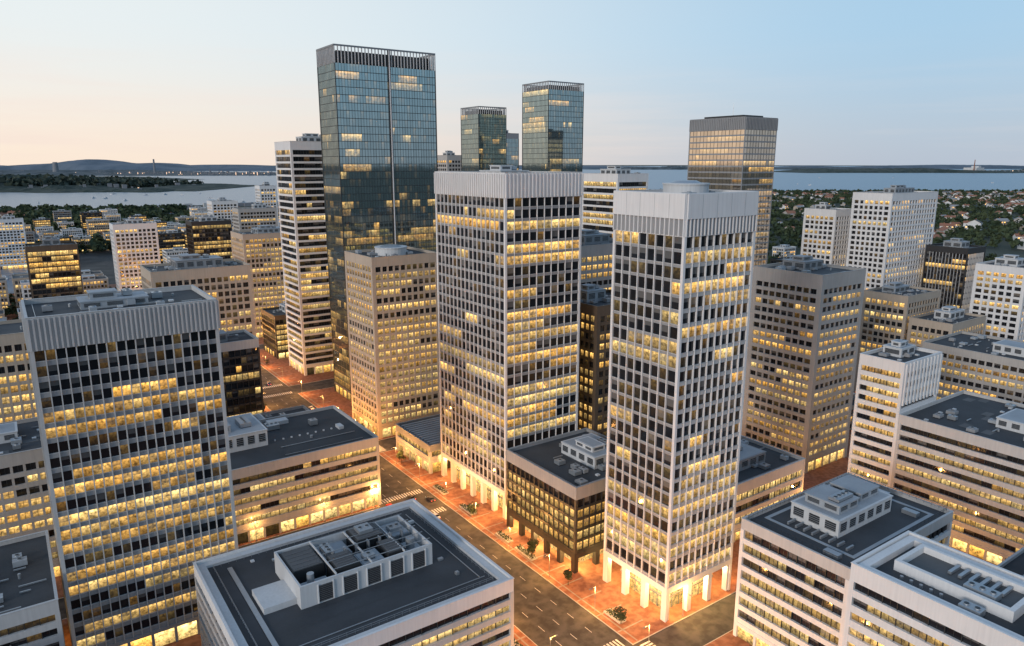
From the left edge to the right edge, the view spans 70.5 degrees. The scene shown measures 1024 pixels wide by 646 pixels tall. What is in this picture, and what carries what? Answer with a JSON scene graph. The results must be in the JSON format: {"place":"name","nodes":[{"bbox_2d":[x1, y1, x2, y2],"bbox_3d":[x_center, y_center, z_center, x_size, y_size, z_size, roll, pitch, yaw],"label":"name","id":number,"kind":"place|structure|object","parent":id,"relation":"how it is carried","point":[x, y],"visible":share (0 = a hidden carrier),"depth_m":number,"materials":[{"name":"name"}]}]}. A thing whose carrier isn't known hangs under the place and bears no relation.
{"place":"outdoors","nodes":[
{"label":"outdoors","id":0,"kind":"place"},
{"bbox_2d":[0,185,173,192],"bbox_3d":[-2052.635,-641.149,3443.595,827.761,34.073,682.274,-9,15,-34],"label":"headland","id":1,"kind":"structure","parent":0,"point":[65,187],"depth_m":3377.07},
{"bbox_2d":[0,175,254,192],"bbox_3d":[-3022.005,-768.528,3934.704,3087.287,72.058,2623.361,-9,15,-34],"label":"headland","id":2,"kind":"structure","parent":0,"point":[202,187],"depth_m":3599.87,"materials":[{"name":"plant"}]},
{"bbox_2d":[0,173,203,187],"bbox_3d":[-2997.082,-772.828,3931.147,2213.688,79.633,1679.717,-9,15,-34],"label":"headland trees","id":3,"kind":"object","parent":2,"relation":"on","point":[62,179],"visible":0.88,"depth_m":3743.76,"materials":[{"name":"green plant"}]},
{"bbox_2d":[0,159,275,170],"bbox_3d":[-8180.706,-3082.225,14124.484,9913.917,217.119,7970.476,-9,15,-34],"label":"distant hills","id":4,"kind":"structure","parent":0,"point":[92,164],"depth_m":13279.31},
{"bbox_2d":[0,170,275,175],"bbox_3d":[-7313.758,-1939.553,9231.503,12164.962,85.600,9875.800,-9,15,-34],"label":"shore","id":5,"kind":"structure","parent":0,"point":[68,172],"depth_m":8257.61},
{"bbox_2d":[55,505,379,598],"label":"pavement","id":6,"kind":"structure","parent":0,"point":[59,587],"depth_m":259.89,"materials":[{"name":"brick"}]},
{"bbox_2d":[260,349,333,385],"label":"pavement","id":7,"kind":"structure","parent":0,"point":[290,376],"depth_m":461.40,"materials":[{"name":"brick"}]},
{"bbox_2d":[62,618,537,645],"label":"pavement","id":8,"kind":"structure","parent":0,"point":[521,637],"depth_m":202.42,"materials":[{"name":"brick"}]},
{"bbox_2d":[290,379,333,392],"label":"cross street road","id":9,"kind":"structure","parent":0,"point":[317,385],"depth_m":432.81,"materials":[{"name":"asphalt"}]},
{"bbox_2d":[298,387,395,439],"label":"pavement","id":10,"kind":"structure","parent":0,"point":[330,396],"depth_m":408.56,"materials":[{"name":"brick"}]},
{"bbox_2d":[97,255,631,645],"bbox_3d":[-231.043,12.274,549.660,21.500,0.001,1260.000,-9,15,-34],"label":"avenue road","id":11,"kind":"structure","parent":0,"point":[550,615],"depth_m":229.65,"materials":[{"name":"asphalt"}]},
{"bbox_2d":[1,249,767,645],"bbox_3d":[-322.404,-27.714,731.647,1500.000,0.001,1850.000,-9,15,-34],"label":"city ground","id":12,"kind":"structure","parent":0,"point":[91,261],"depth_m":903.60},
{"bbox_2d":[0,215,26,268],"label":"harbour apartment tower","id":13,"kind":"structure","parent":12,"relation":"on","point":[13,241],"depth_m":913.75,"materials":[{"name":"white concrete"}]},
{"bbox_2d":[0,222,26,268],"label":"windows","id":14,"kind":"structure","parent":13,"relation":"in","point":[20,266],"depth_m":914.89,"materials":[{"name":"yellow glass"}]},
{"bbox_2d":[0,319,36,422],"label":"tan office block","id":15,"kind":"structure","parent":12,"relation":"on","point":[17,400],"depth_m":264.88,"materials":[{"name":"concrete"}]},
{"bbox_2d":[0,343,36,422],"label":"windows","id":16,"kind":"structure","parent":15,"relation":"in","point":[18,346],"depth_m":265.02,"materials":[{"name":"yellow glass"}]},
{"bbox_2d":[0,417,60,576],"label":"office block","id":17,"kind":"structure","parent":12,"relation":"on","point":[25,507],"depth_m":224.92,"materials":[{"name":"concrete"}]},
{"bbox_2d":[0,461,60,576],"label":"windows","id":18,"kind":"structure","parent":17,"relation":"in","point":[33,465],"depth_m":224.59,"materials":[{"name":"yellow glass"}]},
{"bbox_2d":[0,530,65,645],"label":"office block","id":19,"kind":"structure","parent":12,"relation":"on","point":[30,613],"depth_m":174.07,"materials":[{"name":"concrete"}]},
{"bbox_2d":[0,614,59,645],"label":"windows","id":20,"kind":"structure","parent":19,"relation":"in","point":[50,618],"depth_m":168.78,"materials":[{"name":"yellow glass"}]},
{"bbox_2d":[24,236,83,298],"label":"dark lit tower","id":21,"kind":"structure","parent":12,"relation":"on","point":[53,267],"depth_m":513.17,"materials":[{"name":"brown metal"}]},
{"bbox_2d":[28,250,81,298],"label":"windows","id":22,"kind":"structure","parent":21,"relation":"in","point":[31,265],"depth_m":513.08,"materials":[{"name":"yellow glass"}]},
{"bbox_2d":[82,274,108,293],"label":"office block","id":23,"kind":"structure","parent":12,"relation":"on","point":[91,282],"depth_m":663.99,"materials":[{"name":"concrete"}]},
{"bbox_2d":[86,218,109,237],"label":"office block","id":24,"kind":"structure","parent":12,"relation":"on","point":[94,225],"depth_m":1281.44,"materials":[{"name":"concrete"}]},
{"bbox_2d":[19,285,237,645],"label":"concrete office tower","id":25,"kind":"structure","parent":12,"relation":"on","point":[129,391],"depth_m":187.77,"materials":[{"name":"grey concrete"}]},
{"bbox_2d":[34,330,234,645],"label":"windows","id":26,"kind":"structure","parent":25,"relation":"in","point":[189,629],"depth_m":188.52,"materials":[{"name":"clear glass"}]},
{"bbox_2d":[109,217,160,290],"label":"white office tower","id":27,"kind":"structure","parent":12,"relation":"on","point":[134,243],"depth_m":647.81,"materials":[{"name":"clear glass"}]},
{"bbox_2d":[115,229,157,289],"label":"windows","id":28,"kind":"structure","parent":27,"relation":"in","point":[144,230],"depth_m":648.28,"materials":[{"name":"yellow glass"}]},
{"bbox_2d":[158,230,185,262],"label":"office block","id":29,"kind":"structure","parent":12,"relation":"on","point":[169,239],"depth_m":956.76,"materials":[{"name":"black glass"}]},
{"bbox_2d":[140,253,255,335],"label":"stone grid block","id":30,"kind":"structure","parent":12,"relation":"on","point":[226,284],"depth_m":362.95,"materials":[{"name":"stone"}]},
{"bbox_2d":[156,275,251,333],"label":"windows","id":31,"kind":"structure","parent":30,"relation":"in","point":[158,284],"depth_m":364.81,"materials":[{"name":"yellow glass"}]},
{"bbox_2d":[185,215,231,258],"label":"black office tower","id":32,"kind":"structure","parent":12,"relation":"on","point":[208,234],"depth_m":690.98,"materials":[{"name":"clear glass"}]},
{"bbox_2d":[191,224,231,258],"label":"windows","id":33,"kind":"structure","parent":32,"relation":"in","point":[221,226],"depth_m":691.44,"materials":[{"name":"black glass"}]},
{"bbox_2d":[207,197,237,230],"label":"white office tower","id":34,"kind":"structure","parent":12,"relation":"on","point":[220,207],"depth_m":877.85,"materials":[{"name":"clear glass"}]},
{"bbox_2d":[219,329,263,416],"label":"office block","id":35,"kind":"structure","parent":12,"relation":"on","point":[241,366],"depth_m":334.50,"materials":[{"name":"concrete"}]},
{"bbox_2d":[221,347,261,416],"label":"windows","id":36,"kind":"structure","parent":35,"relation":"in","point":[254,350],"depth_m":334.52,"materials":[{"name":"black glass"}]},
{"bbox_2d":[232,202,277,230],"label":"grey office tower","id":37,"kind":"structure","parent":12,"relation":"on","point":[254,215],"depth_m":770.31,"materials":[{"name":"concrete"}]},
{"bbox_2d":[230,225,284,337],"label":"office building","id":38,"kind":"structure","parent":12,"relation":"on","point":[258,248],"depth_m":549.22,"materials":[{"name":"concrete"}]},
{"bbox_2d":[232,238,284,337],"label":"windows","id":39,"kind":"structure","parent":38,"relation":"in","point":[275,239],"depth_m":549.52,"materials":[{"name":"yellow glass"}]},
{"bbox_2d":[255,182,278,225],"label":"white office tower","id":40,"kind":"structure","parent":12,"relation":"on","point":[266,193],"depth_m":885.69,"materials":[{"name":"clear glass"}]},
{"bbox_2d":[261,301,288,358],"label":"lit corner block","id":41,"kind":"structure","parent":12,"relation":"on","point":[274,330],"depth_m":496.19,"materials":[{"name":"brown concrete"}]},
{"bbox_2d":[262,314,288,357],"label":"windows","id":42,"kind":"structure","parent":41,"relation":"in","point":[281,355],"depth_m":494.03,"materials":[{"name":"yellow glass"}]},
{"bbox_2d":[253,405,309,419],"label":"plaza block","id":43,"kind":"structure","parent":12,"relation":"on","point":[275,413],"depth_m":333.26,"materials":[{"name":"concrete"}]},
{"bbox_2d":[227,405,380,543],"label":"office block","id":44,"kind":"structure","parent":12,"relation":"on","point":[296,470],"depth_m":267.76,"materials":[{"name":"concrete"}]},
{"bbox_2d":[232,447,377,543],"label":"windows","id":45,"kind":"structure","parent":44,"relation":"in","point":[358,505],"depth_m":264.11,"materials":[{"name":"yellow glass"}]},
{"bbox_2d":[274,133,333,375],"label":"striped office tower","id":46,"kind":"structure","parent":12,"relation":"on","point":[299,175],"depth_m":445.61,"materials":[{"name":"white concrete"}]},
{"bbox_2d":[277,150,333,374],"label":"windows","id":47,"kind":"structure","parent":46,"relation":"in","point":[327,368],"depth_m":445.88,"materials":[{"name":"black glass"}]},
{"bbox_2d":[193,498,513,645],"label":"foreground office block","id":48,"kind":"structure","parent":12,"relation":"on","point":[412,572],"depth_m":183.70,"materials":[{"name":"concrete"}]},
{"bbox_2d":[379,593,508,645],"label":"windows","id":49,"kind":"structure","parent":48,"relation":"in","point":[506,596],"depth_m":180.59,"materials":[{"name":"yellow glass"}]},
{"bbox_2d":[316,44,437,401],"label":"glass skyscraper","id":50,"kind":"structure","parent":12,"relation":"on","point":[378,120],"depth_m":390.66,"materials":[{"name":"glass"}]},
{"bbox_2d":[318,63,436,400],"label":"windows","id":51,"kind":"structure","parent":50,"relation":"in","point":[430,163],"depth_m":391.29,"materials":[{"name":"blue glass"}]},
{"bbox_2d":[344,244,439,438],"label":"stone office tower","id":52,"kind":"structure","parent":12,"relation":"on","point":[392,303],"depth_m":350.24,"materials":[{"name":"beige stone"}]},
{"bbox_2d":[347,261,437,436],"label":"windows","id":53,"kind":"structure","parent":52,"relation":"in","point":[386,431],"depth_m":350.92,"materials":[{"name":"yellow glass"}]},
{"bbox_2d":[396,414,450,473],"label":"colonnaded hall","id":54,"kind":"structure","parent":12,"relation":"on","point":[418,441],"depth_m":321.92,"materials":[{"name":"concrete"}]},
{"bbox_2d":[398,432,450,471],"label":"windows","id":55,"kind":"structure","parent":54,"relation":"in","point":[437,465],"depth_m":316.26,"materials":[{"name":"yellow glass"}]},
{"bbox_2d":[437,150,460,170],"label":"distant office tower","id":56,"kind":"structure","parent":12,"relation":"on","point":[449,160],"depth_m":689.13,"materials":[{"name":"concrete"}]},
{"bbox_2d":[460,106,506,170],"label":"glass office tower","id":57,"kind":"structure","parent":12,"relation":"on","point":[483,140],"depth_m":590.82,"materials":[{"name":"glass"}]},
{"bbox_2d":[461,114,505,170],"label":"windows","id":58,"kind":"structure","parent":57,"relation":"in","point":[497,144],"depth_m":591.13,"materials":[{"name":"teal glass"}]},
{"bbox_2d":[434,165,583,518],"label":"office tower","id":59,"kind":"structure","parent":12,"relation":"on","point":[508,245],"depth_m":267.72,"materials":[{"name":"grey concrete"}]},
{"bbox_2d":[437,194,579,507],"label":"windows","id":60,"kind":"structure","parent":59,"relation":"in","point":[510,201],"depth_m":267.62,"materials":[{"name":"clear glass"}]},
{"bbox_2d":[506,129,518,169],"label":"distant office tower","id":61,"kind":"structure","parent":12,"relation":"on","point":[512,149],"depth_m":685.18,"materials":[{"name":"glass"}]},
{"bbox_2d":[522,81,583,171],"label":"glass office tower","id":62,"kind":"structure","parent":12,"relation":"on","point":[552,126],"depth_m":552.24,"materials":[{"name":"glass"}]},
{"bbox_2d":[523,89,582,171],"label":"windows","id":63,"kind":"structure","parent":62,"relation":"in","point":[558,94],"depth_m":552.61,"materials":[{"name":"blue glass"}]},
{"bbox_2d":[506,428,606,573],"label":"dark glass block","id":64,"kind":"structure","parent":12,"relation":"on","point":[555,492],"depth_m":245.13,"materials":[{"name":"black glass"}]},
{"bbox_2d":[509,462,604,562],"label":"windows","id":65,"kind":"structure","parent":64,"relation":"in","point":[580,502],"depth_m":240.42,"materials":[{"name":"yellow glass"}]},
{"bbox_2d":[578,284,610,435],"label":"brown office tower","id":66,"kind":"structure","parent":12,"relation":"on","point":[594,335],"depth_m":289.63,"materials":[{"name":"brown metal"}]},
{"bbox_2d":[579,313,609,435],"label":"windows","id":67,"kind":"structure","parent":66,"relation":"in","point":[587,316],"depth_m":289.79,"materials":[{"name":"black glass"}]},
{"bbox_2d":[580,229,612,289],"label":"grey office tower","id":68,"kind":"structure","parent":12,"relation":"on","point":[596,255],"depth_m":323.63,"materials":[{"name":"concrete"}]},
{"bbox_2d":[581,255,611,289],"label":"windows","id":69,"kind":"structure","parent":68,"relation":"in","point":[600,257],"depth_m":323.04,"materials":[{"name":"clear glass"}]},
{"bbox_2d":[582,166,648,237],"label":"banded slab tower","id":70,"kind":"structure","parent":12,"relation":"on","point":[597,197],"depth_m":454.98,"materials":[{"name":"white concrete"}]},
{"bbox_2d":[583,181,645,237],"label":"windows","id":71,"kind":"structure","parent":70,"relation":"in","point":[586,183],"depth_m":457.13,"materials":[{"name":"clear glass"}]},
{"bbox_2d":[603,180,758,621],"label":"office tower","id":72,"kind":"structure","parent":12,"relation":"on","point":[682,265],"depth_m":204.77,"materials":[{"name":"grey concrete"}]},
{"bbox_2d":[607,230,751,607],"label":"windows","id":73,"kind":"structure","parent":72,"relation":"in","point":[636,587],"depth_m":205.79,"materials":[{"name":"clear glass"}]},
{"bbox_2d":[687,105,777,334],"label":"glass office tower","id":74,"kind":"structure","parent":12,"relation":"on","point":[734,152],"depth_m":482.21,"materials":[{"name":"brown glass"}]},
{"bbox_2d":[688,130,775,320],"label":"windows","id":75,"kind":"structure","parent":74,"relation":"in","point":[732,132],"depth_m":483.29,"materials":[{"name":"brown glass"}]},
{"bbox_2d":[733,435,805,542],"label":"annexe","id":76,"kind":"structure","parent":12,"relation":"on","point":[768,475],"depth_m":264.72,"materials":[{"name":"concrete"}]},
{"bbox_2d":[735,470,800,540],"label":"windows","id":77,"kind":"structure","parent":76,"relation":"in","point":[750,492],"depth_m":260.97,"materials":[{"name":"yellow glass"}]},
{"bbox_2d":[741,255,865,473],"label":"beige office tower","id":78,"kind":"structure","parent":12,"relation":"on","point":[804,327],"depth_m":312.16,"materials":[{"name":"concrete"}]},
{"bbox_2d":[746,280,860,470],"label":"windows","id":79,"kind":"structure","parent":78,"relation":"in","point":[840,453],"depth_m":313.11,"materials":[{"name":"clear glass"}]},
{"bbox_2d":[800,202,850,265],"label":"white apartment tower","id":80,"kind":"structure","parent":12,"relation":"on","point":[825,232],"depth_m":526.39,"materials":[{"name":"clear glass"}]},
{"bbox_2d":[803,215,850,265],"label":"windows","id":81,"kind":"structure","parent":80,"relation":"in","point":[807,221],"depth_m":527.56,"materials":[{"name":"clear glass"}]},
{"bbox_2d":[733,472,953,645],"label":"corner office block","id":82,"kind":"structure","parent":12,"relation":"on","point":[800,552],"depth_m":192.30,"materials":[{"name":"concrete"}]},
{"bbox_2d":[737,525,946,645],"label":"windows","id":83,"kind":"structure","parent":82,"relation":"in","point":[743,634],"depth_m":188.84,"materials":[{"name":"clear glass"}]},
{"bbox_2d":[846,185,938,289],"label":"white apartment tower","id":84,"kind":"structure","parent":12,"relation":"on","point":[891,231],"depth_m":492.02,"materials":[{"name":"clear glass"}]},
{"bbox_2d":[849,199,934,288],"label":"windows","id":85,"kind":"structure","parent":84,"relation":"in","point":[871,202],"depth_m":491.38,"materials":[{"name":"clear glass"}]},
{"bbox_2d":[854,282,940,391],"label":"stepped office block","id":86,"kind":"structure","parent":12,"relation":"on","point":[890,309],"depth_m":405.62,"materials":[{"name":"concrete"}]},
{"bbox_2d":[861,298,937,351],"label":"windows","id":87,"kind":"structure","parent":86,"relation":"in","point":[873,300],"depth_m":405.04,"materials":[{"name":"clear glass"}]},
{"bbox_2d":[842,530,1023,645],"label":"terraced office block","id":88,"kind":"structure","parent":12,"relation":"on","point":[908,588],"depth_m":150.85,"materials":[{"name":"white concrete"}]},
{"bbox_2d":[848,583,985,645],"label":"windows","id":89,"kind":"structure","parent":88,"relation":"in","point":[949,631],"depth_m":151.20,"materials":[{"name":"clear glass"}]},
{"bbox_2d":[847,339,1023,564],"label":"white office block","id":90,"kind":"structure","parent":12,"relation":"on","point":[960,454],"depth_m":256.41,"materials":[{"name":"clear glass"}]},
{"bbox_2d":[851,365,935,484],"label":"windows","id":91,"kind":"structure","parent":90,"relation":"in","point":[876,380],"depth_m":268.73,"materials":[{"name":"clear glass"}]},
{"bbox_2d":[894,425,1023,564],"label":"windows","id":92,"kind":"structure","parent":90,"relation":"in","point":[993,558],"depth_m":244.68,"materials":[{"name":"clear glass"}]},
{"bbox_2d":[907,305,985,347],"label":"beige office block","id":93,"kind":"structure","parent":12,"relation":"on","point":[945,320],"depth_m":388.80,"materials":[{"name":"concrete"}]},
{"bbox_2d":[921,238,985,312],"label":"dark fin tower","id":94,"kind":"structure","parent":12,"relation":"on","point":[948,268],"depth_m":493.05,"materials":[{"name":"concrete"}]},
{"bbox_2d":[923,251,968,307],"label":"windows","id":95,"kind":"structure","parent":94,"relation":"in","point":[944,254],"depth_m":495.00,"materials":[{"name":"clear glass"}]},
{"bbox_2d":[922,331,1023,403],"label":"long office block","id":96,"kind":"structure","parent":12,"relation":"on","point":[987,365],"depth_m":337.87,"materials":[{"name":"concrete"}]},
{"bbox_2d":[936,353,1023,403],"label":"windows","id":97,"kind":"structure","parent":96,"relation":"in","point":[1014,369],"depth_m":335.05,"materials":[{"name":"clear glass"}]},
{"bbox_2d":[969,254,1023,341],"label":"apartment tower","id":98,"kind":"structure","parent":12,"relation":"on","point":[997,296],"depth_m":410.37,"materials":[{"name":"white concrete"}]},
{"bbox_2d":[973,271,1023,341],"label":"windows","id":99,"kind":"structure","parent":98,"relation":"in","point":[979,272],"depth_m":410.32,"materials":[{"name":"yellow glass"}]},
{"bbox_2d":[997,547,1023,575],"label":"side terrace block","id":100,"kind":"structure","parent":12,"relation":"on","point":[1014,562],"depth_m":205.61,"materials":[{"name":"concrete"}]},
{"bbox_2d":[0,166,1023,207],"bbox_3d":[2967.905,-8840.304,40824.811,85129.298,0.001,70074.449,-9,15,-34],"label":"sea water","id":101,"kind":"structure","parent":0,"point":[784,181],"depth_m":4622.39,"materials":[{"name":"blue liquid"}]},
{"bbox_2d":[0,0,1023,165],"label":"sky","id":102,"kind":"structure","parent":0,"point":[188,82],"materials":[{"name":"blue"}]},
{"bbox_2d":[93,165,1023,257],"bbox_3d":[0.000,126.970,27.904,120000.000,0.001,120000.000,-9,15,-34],"label":"ground","id":103,"kind":"structure","parent":0,"point":[1003,248],"depth_m":1326.62,"materials":[{"name":"plant"}]},
{"bbox_2d":[0,188,1023,319],"bbox_3d":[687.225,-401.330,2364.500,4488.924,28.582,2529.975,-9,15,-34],"label":"distant trees","id":104,"kind":"object","parent":103,"relation":"on","point":[995,230],"visible":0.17,"depth_m":1689.51,"materials":[{"name":"green plant"}]},
{"bbox_2d":[0,169,1023,206],"bbox_3d":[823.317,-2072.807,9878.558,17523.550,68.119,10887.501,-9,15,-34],"label":"shore town","id":105,"kind":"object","parent":103,"relation":"on","point":[124,186],"visible":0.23,"depth_m":8204.32,"materials":[{"name":"white"}]},
{"bbox_2d":[379,449,739,644],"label":"pavement","id":106,"kind":"structure","parent":0,"point":[487,520],"depth_m":234.46,"materials":[{"name":"brick"}]},
{"bbox_2d":[636,593,735,645],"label":"cross street road","id":107,"kind":"structure","parent":0,"point":[708,624],"depth_m":207.40,"materials":[{"name":"asphalt"}]},
{"bbox_2d":[704,629,751,645],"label":"pavement","id":108,"kind":"structure","parent":0,"point":[729,638],"depth_m":201.57,"materials":[{"name":"brick"}]},
{"bbox_2d":[585,166,877,169],"bbox_3d":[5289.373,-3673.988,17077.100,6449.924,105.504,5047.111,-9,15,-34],"label":"shore","id":109,"kind":"structure","parent":0,"point":[682,168],"depth_m":16604.44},
{"bbox_2d":[741,391,855,490],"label":"pavement","id":110,"kind":"structure","parent":0,"point":[823,473],"depth_m":311.94,"materials":[{"name":"brick"}]},
{"bbox_2d":[774,168,1023,172],"bbox_3d":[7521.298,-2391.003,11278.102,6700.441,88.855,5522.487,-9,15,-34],"label":"shore","id":111,"kind":"structure","parent":0,"point":[883,170],"depth_m":10596.09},
{"bbox_2d":[774,165,1023,168],"bbox_3d":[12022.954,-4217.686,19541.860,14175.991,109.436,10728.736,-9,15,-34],"label":"distant hills","id":112,"kind":"structure","parent":0,"point":[958,166],"depth_m":18877.15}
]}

